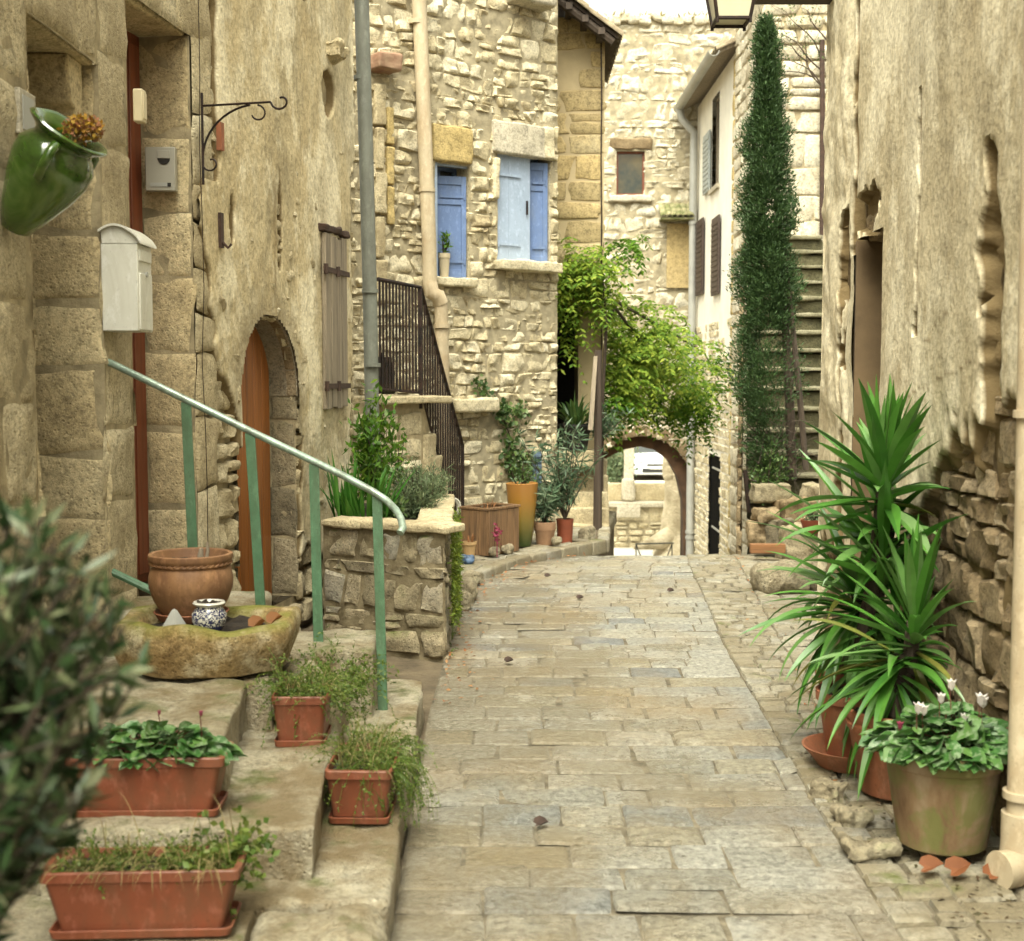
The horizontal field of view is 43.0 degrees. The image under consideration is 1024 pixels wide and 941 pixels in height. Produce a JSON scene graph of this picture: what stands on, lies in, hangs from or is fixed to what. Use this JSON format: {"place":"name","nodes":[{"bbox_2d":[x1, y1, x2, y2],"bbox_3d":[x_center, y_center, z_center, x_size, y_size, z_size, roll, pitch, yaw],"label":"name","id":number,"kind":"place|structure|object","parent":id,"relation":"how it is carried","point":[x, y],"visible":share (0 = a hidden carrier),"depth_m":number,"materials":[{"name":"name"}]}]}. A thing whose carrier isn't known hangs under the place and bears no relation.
{"place":"outdoors","nodes":[
{"label":"outdoors","id":0,"kind":"place"},
{"bbox_2d":[0,491,155,940],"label":"olive shrub","id":1,"kind":"object","parent":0,"point":[32,744],"visible":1,"depth_m":1.72,"materials":[{"name":"green plant"}]},
{"bbox_2d":[24,795,281,921],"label":"dry grass","id":2,"kind":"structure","parent":0,"point":[228,852],"depth_m":3.56,"materials":[{"name":"plant"}]},
{"bbox_2d":[273,528,613,612],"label":"terrace","id":3,"kind":"structure","parent":0,"point":[282,598],"depth_m":13.45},
{"bbox_2d":[460,527,595,574],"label":"terrace paving","id":4,"kind":"structure","parent":3,"relation":"on","point":[480,561],"depth_m":11.81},
{"bbox_2d":[459,502,520,555],"bbox_3d":[-0.196,0.523,11.689,0.335,0.422,0.475,3,5,38],"label":"wooden crate","id":5,"kind":"object","parent":4,"relation":"on","point":[481,520],"visible":0.78,"depth_m":11.54,"materials":[{"name":"brown wood"}]},
{"bbox_2d":[506,481,537,546],"bbox_3d":[0.093,0.407,12.111,0.304,0.592,0.304,0,4,0],"label":"tall jar","id":6,"kind":"object","parent":4,"relation":"on","point":[524,496],"visible":0.89,"depth_m":12.00,"materials":[{"name":"ceramic"}]},
{"bbox_2d":[534,521,555,545],"bbox_3d":[0.311,0.591,12.275,0.208,0.221,0.208,0,4,0],"label":"clay pot","id":7,"kind":"object","parent":4,"relation":"on","point":[544,533],"visible":0.91,"depth_m":12.20,"materials":[{"name":"ceramic"}]},
{"bbox_2d":[510,461,574,522],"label":"oleander","id":8,"kind":"object","parent":7,"relation":"in","point":[546,505],"visible":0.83,"depth_m":12.24,"materials":[{"name":"green plant"}]},
{"bbox_2d":[556,518,573,542],"bbox_3d":[0.505,0.580,12.425,0.172,0.241,0.172,0,4,0],"label":"red clay pot","id":9,"kind":"object","parent":4,"relation":"on","point":[565,530],"visible":0.85,"depth_m":12.36,"materials":[{"name":"ceramic"}]},
{"bbox_2d":[516,414,606,519],"bbox_3d":[0.468,-0.031,12.423,0.896,1.024,0.593,0,4,0],"label":"oleander","id":10,"kind":"object","parent":9,"relation":"in","point":[568,500],"visible":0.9,"depth_m":12.35,"materials":[{"name":"green plant"}]},
{"bbox_2d":[556,449,608,527],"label":"stone wall","id":11,"kind":"structure","parent":4,"relation":"on","point":[581,514],"depth_m":13.83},
{"bbox_2d":[559,423,589,449],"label":"potted plant","id":12,"kind":"object","parent":11,"relation":"on","point":[585,428],"visible":0.58,"depth_m":13.63,"materials":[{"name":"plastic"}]},
{"bbox_2d":[557,392,605,424],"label":"yucca","id":13,"kind":"object","parent":12,"relation":"on","point":[575,412],"visible":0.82,"depth_m":13.66,"materials":[{"name":"green plant"}]},
{"bbox_2d":[585,399,635,438],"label":"oleander","id":14,"kind":"object","parent":11,"relation":"on","point":[611,427],"visible":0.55,"depth_m":13.73,"materials":[{"name":"green plant"}]},
{"bbox_2d":[588,350,601,529],"bbox_3d":[0.865,-0.152,13.524,0.096,2.197,0.214,2,5,27],"label":"wooden post","id":15,"kind":"object","parent":4,"relation":"on","point":[595,412],"visible":0.84,"depth_m":13.52,"materials":[{"name":"brown wood"}]},
{"bbox_2d":[272,472,664,868],"bbox_3d":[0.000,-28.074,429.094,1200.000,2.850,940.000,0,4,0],"label":"ground","id":16,"kind":"structure","parent":0,"point":[426,673],"depth_m":7.43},
{"bbox_2d":[0,0,380,673],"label":"plastered house","id":17,"kind":"structure","parent":16,"relation":"on","point":[252,282],"depth_m":6.95,"materials":[{"name":"paint"}]},
{"bbox_2d":[14,87,35,133],"bbox_3d":[-1.786,-1.309,4.778,0.023,0.164,0.160,0,4,0],"label":"house plaque","id":18,"kind":"object","parent":17,"relation":"attached to","point":[25,101],"visible":0.69,"depth_m":4.73,"materials":[{"name":"white stone"}]},
{"bbox_2d":[0,107,107,235],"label":"green jar","id":19,"kind":"object","parent":17,"relation":"attached to","point":[49,173],"visible":0.96,"depth_m":4.47,"materials":[{"name":"ceramic"}]},
{"bbox_2d":[56,112,105,145],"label":"dry flowers","id":20,"kind":"object","parent":19,"relation":"in","point":[78,129],"visible":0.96,"depth_m":4.53,"materials":[{"name":"plant"}]},
{"bbox_2d":[98,223,156,332],"bbox_3d":[-1.714,-0.855,5.813,0.185,0.467,0.260,0,4,0],"label":"mailbox","id":21,"kind":"object","parent":17,"relation":"attached to","point":[126,260],"visible":1,"depth_m":5.71,"materials":[{"name":"metal"}]},
{"bbox_2d":[139,273,152,330],"bbox_3d":[-1.640,-0.753,5.821,0.010,0.250,0.190,0,4,0],"label":"door","id":22,"kind":"structure","parent":21,"relation":"in","point":[145,284],"depth_m":5.80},
{"bbox_2d":[126,31,149,581],"bbox_3d":[-2.033,-0.813,6.562,0.068,2.870,0.720,1,4,9],"label":"door","id":23,"kind":"structure","parent":17,"relation":"in","point":[132,60],"depth_m":6.82,"materials":[{"name":"red wood"}]},
{"bbox_2d":[133,89,146,123],"bbox_3d":[-1.726,-1.690,6.033,0.050,0.150,0.070,0,4,0],"label":"door bell box","id":24,"kind":"object","parent":17,"relation":"attached to","point":[139,106],"visible":1,"depth_m":6.00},
{"bbox_2d":[145,147,177,191],"bbox_3d":[-1.826,-1.567,6.769,0.155,0.225,0.056,0,4,0],"label":"entry unit","id":25,"kind":"object","parent":17,"relation":"attached to","point":[161,168],"visible":1,"depth_m":6.75,"materials":[{"name":"grey plastic"}]},
{"bbox_2d":[200,93,287,184],"bbox_3d":[-1.394,-1.740,6.770,0.507,0.475,0.014,1,4,17],"label":"iron bracket","id":26,"kind":"object","parent":17,"relation":"attached to","point":[243,104],"visible":1,"depth_m":6.81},
{"bbox_2d":[235,327,271,594],"bbox_3d":[-1.682,-0.063,8.037,0.035,1.860,0.975,1,4,9],"label":"door","id":27,"kind":"structure","parent":17,"relation":"in","point":[255,377],"depth_m":8.24,"materials":[{"name":"orange wood"}]},
{"bbox_2d":[0,591,423,940],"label":"entrance steps","id":28,"kind":"structure","parent":16,"relation":"on","point":[320,863],"depth_m":4.22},
{"bbox_2d":[39,846,246,939],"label":"planter trough","id":29,"kind":"object","parent":28,"relation":"on","point":[168,906],"visible":0.77,"depth_m":3.48,"materials":[{"name":"ceramic"}]},
{"bbox_2d":[67,741,233,817],"bbox_3d":[-1.110,0.951,3.999,0.487,0.187,0.204,0,4,0],"label":"planter trough","id":30,"kind":"object","parent":28,"relation":"on","point":[182,790],"visible":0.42,"depth_m":3.92,"materials":[{"name":"ceramic"}]},
{"bbox_2d":[73,710,247,772],"bbox_3d":[-1.107,0.822,3.998,0.593,0.180,0.268,0,4,0],"label":"cyclamen plant","id":31,"kind":"object","parent":30,"relation":"in","point":[191,740],"visible":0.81,"depth_m":3.94,"materials":[{"name":"green plant"}]},
{"bbox_2d":[107,604,300,679],"bbox_3d":[-1.215,0.669,5.184,0.715,0.223,0.634,0,4,0],"label":"stone basin","id":32,"kind":"object","parent":28,"relation":"on","point":[235,647],"visible":0.81,"depth_m":4.92,"materials":[{"name":"stone"}]},
{"bbox_2d":[163,609,185,625],"bbox_3d":[-1.294,0.576,5.005,0.106,0.089,0.112,0,4,0],"label":"stone pyramid","id":33,"kind":"object","parent":32,"relation":"on","point":[174,617],"visible":0.44,"depth_m":4.99,"materials":[{"name":"stone"}]},
{"bbox_2d":[147,547,233,623],"bbox_3d":[-1.295,0.463,5.247,0.337,0.267,0.336,0,4,0],"label":"round pot","id":34,"kind":"object","parent":32,"relation":"on","point":[181,580],"visible":0.87,"depth_m":5.12,"materials":[{"name":"ceramic"}]},
{"bbox_2d":[192,599,226,630],"bbox_3d":[-1.165,0.559,5.004,0.132,0.122,0.132,0,4,0],"label":"china jar","id":35,"kind":"object","parent":32,"relation":"on","point":[210,613],"visible":0.87,"depth_m":4.96,"materials":[{"name":"ceramic"}]},
{"bbox_2d":[107,359,406,709],"bbox_3d":[-1.148,0.302,5.824,1.415,1.602,0.206,1,4,8],"label":"green handrail","id":36,"kind":"object","parent":28,"relation":"on","point":[315,464],"visible":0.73,"depth_m":5.82,"materials":[{"name":"metal"}]},
{"bbox_2d":[280,658,322,681],"bbox_3d":[-0.864,0.864,5.347,0.187,0.163,0.196,0,4,0],"label":"rock","id":37,"kind":"object","parent":28,"relation":"on","point":[293,667],"visible":0.21,"depth_m":5.29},
{"bbox_2d":[271,682,333,746],"bbox_3d":[-0.765,0.895,4.767,0.205,0.187,0.234,0,4,0],"label":"planter trough","id":38,"kind":"object","parent":28,"relation":"on","point":[308,711],"visible":0.69,"depth_m":4.66,"materials":[{"name":"ceramic"}]},
{"bbox_2d":[243,624,399,747],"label":"wispy weeds","id":39,"kind":"object","parent":38,"relation":"in","point":[320,690],"visible":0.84,"depth_m":4.79,"materials":[{"name":"plant"}]},
{"bbox_2d":[261,632,386,731],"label":"stair weeds","id":40,"kind":"object","parent":28,"relation":"on","point":[351,694],"visible":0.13,"depth_m":5.38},
{"bbox_2d":[325,743,400,823],"bbox_3d":[-0.510,1.084,4.511,0.235,0.187,0.347,0,4,0],"label":"planter trough","id":41,"kind":"object","parent":28,"relation":"on","point":[349,793],"visible":0.69,"depth_m":4.36,"materials":[{"name":"ceramic"}]},
{"bbox_2d":[296,705,440,829],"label":"wispy weeds","id":42,"kind":"object","parent":41,"relation":"in","point":[378,755],"visible":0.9,"depth_m":4.47,"materials":[{"name":"plant"}]},
{"bbox_2d":[250,903,389,940],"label":"rock","id":43,"kind":"object","parent":16,"relation":"on","point":[359,922],"visible":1,"depth_m":3.50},
{"bbox_2d":[321,494,464,662],"bbox_3d":[-0.787,0.652,8.715,0.875,0.836,2.332,0,4,-4],"label":"masonry planter","id":44,"kind":"object","parent":16,"relation":"on","point":[417,579],"visible":0.88,"depth_m":7.79,"materials":[{"name":"stone"}]},
{"bbox_2d":[321,450,376,516],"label":"iris plant","id":45,"kind":"object","parent":44,"relation":"on","point":[335,496],"visible":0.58,"depth_m":8.29,"materials":[{"name":"green plant"}]},
{"bbox_2d":[320,463,414,517],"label":"iris plant","id":46,"kind":"object","parent":44,"relation":"on","point":[352,504],"visible":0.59,"depth_m":8.22,"materials":[{"name":"green plant"}]},
{"bbox_2d":[339,379,407,509],"bbox_3d":[-0.960,-0.168,9.011,0.473,0.934,0.410,0,4,0],"label":"leafy shrub","id":47,"kind":"object","parent":44,"relation":"on","point":[369,456],"visible":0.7,"depth_m":8.98,"materials":[{"name":"green plant"}]},
{"bbox_2d":[389,427,410,500],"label":"leafy shrub","id":48,"kind":"object","parent":44,"relation":"on","point":[398,459],"visible":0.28,"depth_m":9.33,"materials":[{"name":"green plant"}]},
{"bbox_2d":[386,452,454,518],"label":"grey herb","id":49,"kind":"object","parent":44,"relation":"on","point":[418,495],"visible":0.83,"depth_m":8.68,"materials":[{"name":"green plant"}]},
{"bbox_2d":[409,455,456,498],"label":"grey herb","id":50,"kind":"object","parent":44,"relation":"on","point":[444,477],"visible":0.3,"depth_m":9.36,"materials":[{"name":"green plant"}]},
{"bbox_2d":[447,507,464,627],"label":"trailing moss","id":51,"kind":"object","parent":44,"relation":"hanging from","point":[456,547],"visible":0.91,"depth_m":7.77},
{"bbox_2d":[352,395,460,541],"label":"house stairs","id":52,"kind":"structure","parent":16,"relation":"on","point":[413,421],"depth_m":10.70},
{"bbox_2d":[377,277,463,534],"bbox_3d":[-0.681,-0.386,11.252,0.210,2.438,1.785,2,4,20],"label":"stair railing","id":53,"kind":"object","parent":52,"relation":"on","point":[452,438],"visible":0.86,"depth_m":10.76,"materials":[{"name":"metal"}]},
{"bbox_2d":[350,0,562,530],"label":"rubble house","id":54,"kind":"structure","parent":16,"relation":"on","point":[465,115],"depth_m":12.66,"materials":[{"name":"white stone"}]},
{"bbox_2d":[435,162,466,275],"bbox_3d":[-0.654,-2.399,12.598,0.412,1.093,0.252,-3,5,-39],"label":"window","id":55,"kind":"structure","parent":54,"relation":"in","point":[439,171],"depth_m":12.48,"materials":[{"name":"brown wood"}]},
{"bbox_2d":[438,253,449,276],"bbox_3d":[-0.652,-1.967,12.509,0.116,0.240,0.116,0,4,0],"label":"window pot","id":56,"kind":"object","parent":55,"relation":"in","point":[444,259],"depth_m":12.47,"materials":[{"name":"ceramic"}]},
{"bbox_2d":[471,374,535,481],"bbox_3d":[-0.091,-0.330,12.955,0.775,1.271,0.239,-4,6,-41],"label":"wall ivy","id":57,"kind":"object","parent":54,"relation":"attached to","point":[506,409],"depth_m":13.00,"materials":[{"name":"green plant"}]},
{"bbox_2d":[474,511,616,577],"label":"kerb","id":58,"kind":"structure","parent":16,"relation":"on","point":[598,546],"depth_m":12.03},
{"bbox_2d":[557,0,623,448],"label":"tall house","id":59,"kind":"structure","parent":16,"relation":"on","point":[589,38],"depth_m":14.08,"materials":[{"name":"stone"}]},
{"bbox_2d":[557,307,574,448],"bbox_3d":[0.610,-1.075,15.137,0.231,1.650,0.050,0,4,0],"label":"door","id":60,"kind":"structure","parent":59,"relation":"in","point":[565,382],"depth_m":15.11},
{"bbox_2d":[634,447,662,478],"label":"parked car","id":61,"kind":"object","parent":16,"relation":"on","point":[651,463],"visible":0.39,"depth_m":45.67,"materials":[{"name":"paint"}]},
{"bbox_2d":[556,234,745,490],"bbox_3d":[1.713,-0.943,16.014,1.795,3.661,5.813,2,4,20],"label":"wisteria","id":62,"kind":"object","parent":16,"relation":"on","point":[632,361],"visible":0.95,"depth_m":14.69,"materials":[{"name":"green plant"}]},
{"bbox_2d":[593,8,735,555],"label":"arch house","id":63,"kind":"structure","parent":16,"relation":"on","point":[659,57],"depth_m":23.63,"materials":[{"name":"white stone"}]},
{"bbox_2d":[616,152,644,194],"bbox_3d":[2.160,-5.423,23.764,0.517,0.790,0.050,0,4,0],"label":"window","id":64,"kind":"structure","parent":63,"relation":"in","point":[630,168],"depth_m":23.77,"materials":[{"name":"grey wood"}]},
{"bbox_2d":[673,32,736,555],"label":"white house","id":65,"kind":"structure","parent":16,"relation":"on","point":[711,239],"depth_m":21.79,"materials":[{"name":"paint"}]},
{"bbox_2d":[709,455,720,553],"bbox_3d":[3.398,1.012,21.644,0.045,2.544,1.308,0,4,0],"label":"door","id":66,"kind":"structure","parent":65,"relation":"in","point":[715,461],"depth_m":21.76,"materials":[{"name":"black paint"}]},
{"bbox_2d":[716,96,719,182],"bbox_3d":[3.455,-5.438,21.454,0.050,1.484,0.761,0,4,0],"label":"window","id":67,"kind":"structure","parent":65,"relation":"in","point":[718,100],"depth_m":21.80,"materials":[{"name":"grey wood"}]},
{"bbox_2d":[728,5,826,554],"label":"stairhead house","id":68,"kind":"structure","parent":16,"relation":"on","point":[807,113],"depth_m":17.49,"materials":[{"name":"stone"}]},
{"bbox_2d":[735,235,822,554],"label":"long stairs","id":69,"kind":"structure","parent":16,"relation":"on","point":[809,248],"depth_m":15.06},
{"bbox_2d":[718,10,812,480],"bbox_3d":[2.511,-2.154,12.667,0.917,4.569,0.952,0,4,0],"label":"cypress tree","id":70,"kind":"object","parent":69,"relation":"on","point":[770,132],"visible":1,"depth_m":12.56,"materials":[{"name":"green plant"}]},
{"bbox_2d":[741,436,795,504],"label":"stair shrub","id":71,"kind":"object","parent":69,"relation":"on","point":[760,477],"visible":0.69,"depth_m":12.61,"materials":[{"name":"green plant"}]},
{"bbox_2d":[734,407,817,494],"bbox_3d":[2.560,-0.192,12.721,0.854,0.982,0.518,0,4,0],"label":"dead brush","id":72,"kind":"object","parent":69,"relation":"on","point":[760,458],"visible":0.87,"depth_m":12.69,"materials":[{"name":"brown plant"}]},
{"bbox_2d":[614,548,653,555],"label":"road","id":73,"kind":"structure","parent":0,"point":[624,551],"depth_m":33.29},
{"bbox_2d":[608,478,664,547],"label":"parapet wall","id":74,"kind":"structure","parent":73,"relation":"on","point":[637,508],"depth_m":34.18,"materials":[{"name":"white stone"}]},
{"bbox_2d":[633,457,679,555],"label":"stone wall","id":75,"kind":"structure","parent":73,"relation":"on","point":[669,531],"depth_m":30.79,"materials":[{"name":"stone"}]},
{"bbox_2d":[608,481,664,482],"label":"road","id":76,"kind":"structure","parent":0,"point":[648,482],"depth_m":44.82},
{"bbox_2d":[607,447,642,482],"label":"bush","id":77,"kind":"object","parent":76,"relation":"on","point":[615,465],"visible":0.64,"depth_m":43.92,"materials":[{"name":"green plant"}]},
{"bbox_2d":[624,448,633,478],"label":"stone pillar","id":78,"kind":"structure","parent":76,"relation":"on","point":[628,463],"depth_m":36.93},
{"bbox_2d":[390,555,901,940],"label":"road","id":79,"kind":"structure","parent":0,"point":[612,726],"depth_m":5.21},
{"bbox_2d":[460,576,477,602],"bbox_3d":[-0.364,0.898,9.589,0.228,0.226,0.283,0,4,0],"label":"rock","id":80,"kind":"object","parent":79,"relation":"on","point":[469,585],"visible":0.37,"depth_m":9.48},
{"bbox_2d":[437,551,837,780],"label":"kerb litter","id":81,"kind":"object","parent":79,"relation":"on","point":[446,661],"visible":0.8,"depth_m":8.46,"materials":[{"name":"brown plant"}]},
{"bbox_2d":[687,554,985,940],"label":"gutter","id":82,"kind":"object","parent":79,"relation":"on","point":[912,908],"visible":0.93,"depth_m":5.76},
{"bbox_2d":[807,776,848,802],"bbox_3d":[1.238,1.259,5.089,0.108,0.107,0.145,-3,5,-39],"label":"rock","id":83,"kind":"object","parent":82,"relation":"on","point":[826,788],"visible":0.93,"depth_m":5.07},
{"bbox_2d":[802,733,856,773],"bbox_3d":[1.420,1.195,5.461,0.400,0.085,0.400,0,4,0],"label":"clay saucer","id":84,"kind":"object","parent":82,"relation":"on","point":[814,745],"visible":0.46,"depth_m":5.37,"materials":[{"name":"ceramic"}]},
{"bbox_2d":[815,682,866,757],"bbox_3d":[1.440,1.068,5.512,0.304,0.281,0.304,0,4,0],"label":"terracotta pot","id":85,"kind":"object","parent":84,"relation":"on","point":[831,716],"visible":0.34,"depth_m":5.44,"materials":[{"name":"ceramic"}]},
{"bbox_2d":[738,447,969,756],"bbox_3d":[1.368,0.569,5.438,0.821,1.369,1.192,0,4,0],"label":"yucca","id":86,"kind":"object","parent":85,"relation":"in","point":[826,641],"visible":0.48,"depth_m":5.47,"materials":[{"name":"green plant"}]},
{"bbox_2d":[776,375,948,651],"bbox_3d":[1.429,0.282,5.413,0.615,1.371,0.951,0,4,0],"label":"yucca","id":87,"kind":"object","parent":85,"relation":"in","point":[890,434],"visible":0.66,"depth_m":5.31,"materials":[{"name":"green plant"}]},
{"bbox_2d":[829,803,874,827],"bbox_3d":[1.250,1.272,4.781,0.126,0.097,0.146,-1,4,-17],"label":"rock","id":88,"kind":"object","parent":82,"relation":"on","point":[855,817],"visible":0.95,"depth_m":4.73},
{"bbox_2d":[837,831,902,862],"bbox_3d":[1.236,1.294,4.464,0.224,0.083,0.148,0,4,0],"label":"rock","id":89,"kind":"object","parent":82,"relation":"on","point":[858,851],"visible":1,"depth_m":4.41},
{"bbox_2d":[919,855,943,871],"bbox_3d":[1.361,1.285,4.239,0.078,0.046,0.058,3,5,37],"label":"shard","id":90,"kind":"object","parent":82,"relation":"on","point":[928,862],"visible":1,"depth_m":4.25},
{"bbox_2d":[584,0,707,16],"label":"sky","id":91,"kind":"structure","parent":0,"point":[672,7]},
{"bbox_2d":[757,5,826,95],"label":"bare branches","id":92,"kind":"object","parent":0,"point":[813,76],"visible":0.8,"depth_m":16.65,"materials":[{"name":"brown plant"}]},
{"bbox_2d":[732,554,1023,940],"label":"pavement","id":93,"kind":"structure","parent":0,"point":[986,898],"depth_m":4.28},
{"bbox_2d":[745,520,766,546],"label":"stone block","id":94,"kind":"structure","parent":93,"relation":"on","point":[755,532],"depth_m":11.96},
{"bbox_2d":[750,506,779,523],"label":"stone block","id":95,"kind":"structure","parent":94,"relation":"on","point":[761,514],"depth_m":11.93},
{"bbox_2d":[749,543,785,553],"bbox_3d":[2.276,0.694,11.581,0.312,0.085,0.070,0,4,0],"label":"wood plank","id":96,"kind":"object","parent":93,"relation":"on","point":[759,548],"visible":1,"depth_m":11.55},
{"bbox_2d":[765,517,793,542],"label":"stone block","id":97,"kind":"structure","parent":93,"relation":"on","point":[772,534],"depth_m":11.88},
{"bbox_2d":[772,496,818,521],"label":"stone block","id":98,"kind":"structure","parent":97,"relation":"on","point":[780,504],"depth_m":11.90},
{"bbox_2d":[748,483,792,502],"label":"stone block","id":99,"kind":"structure","parent":98,"relation":"on","point":[766,492],"depth_m":12.07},
{"bbox_2d":[750,559,809,594],"bbox_3d":[2.053,0.823,9.941,0.438,0.273,0.407,0,4,0],"label":"rock","id":100,"kind":"object","parent":93,"relation":"on","point":[764,581],"visible":0.84,"depth_m":9.78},
{"bbox_2d":[775,522,817,559],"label":"stone block","id":101,"kind":"structure","parent":93,"relation":"on","point":[798,549],"depth_m":11.63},
{"bbox_2d":[755,0,1023,888],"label":"weathered house","id":102,"kind":"structure","parent":93,"relation":"on","point":[922,211],"depth_m":5.22,"materials":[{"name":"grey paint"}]},
{"bbox_2d":[706,0,754,30],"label":"street lantern","id":103,"kind":"object","parent":102,"relation":"attached to","point":[730,13],"visible":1,"depth_m":7.24,"materials":[{"name":"beige glass"}]},
{"bbox_2d":[850,241,882,596],"bbox_3d":[2.039,-0.029,6.759,0.400,2.377,0.735,0,4,4],"label":"doorway","id":104,"kind":"structure","parent":102,"relation":"in","point":[868,254],"depth_m":7.05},
{"bbox_2d":[844,695,942,800],"bbox_3d":[1.520,1.088,5.092,0.428,0.331,0.427,0,4,0],"label":"terracotta pot","id":105,"kind":"object","parent":93,"relation":"on","point":[876,782],"visible":0.19,"depth_m":5.00,"materials":[{"name":"ceramic"}]},
{"bbox_2d":[786,514,976,797],"bbox_3d":[1.403,0.721,5.040,0.627,1.103,0.894,0,4,0],"label":"yucca","id":106,"kind":"object","parent":105,"relation":"in","point":[892,692],"visible":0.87,"depth_m":5.00,"materials":[{"name":"green plant"}]},
{"bbox_2d":[804,753,1022,938],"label":"debris","id":107,"kind":"object","parent":93,"relation":"on","point":[977,913],"visible":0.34,"depth_m":4.06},
{"bbox_2d":[886,745,1007,856],"bbox_3d":[1.475,1.102,4.452,0.417,0.346,0.416,0,4,0],"label":"cyclamen pot","id":108,"kind":"object","parent":93,"relation":"on","point":[948,812],"visible":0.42,"depth_m":4.31,"materials":[{"name":"ceramic"}]},
{"bbox_2d":[858,678,1008,774],"bbox_3d":[1.486,0.845,4.428,0.584,0.276,0.536,0,4,0],"label":"cyclamen plant","id":109,"kind":"object","parent":108,"relation":"in","point":[944,736],"visible":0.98,"depth_m":4.33,"materials":[{"name":"green plant"}]},
{"bbox_2d":[944,856,970,875],"bbox_3d":[1.452,1.286,4.219,0.086,0.050,0.062,0,4,0],"label":"shard","id":110,"kind":"object","parent":93,"relation":"on","point":[956,865],"visible":1,"depth_m":4.24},
{"bbox_3d":[2.813,0.632,11.882,0.386,0.440,0.379,0,4,0],"label":"stone block","id":111,"kind":"object","parent":93,"relation":"on","visible":0},
{"bbox_2d":[799,482,818,501],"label":"stone block","id":112,"kind":"structure","parent":111,"relation":"on","point":[809,489],"depth_m":12.09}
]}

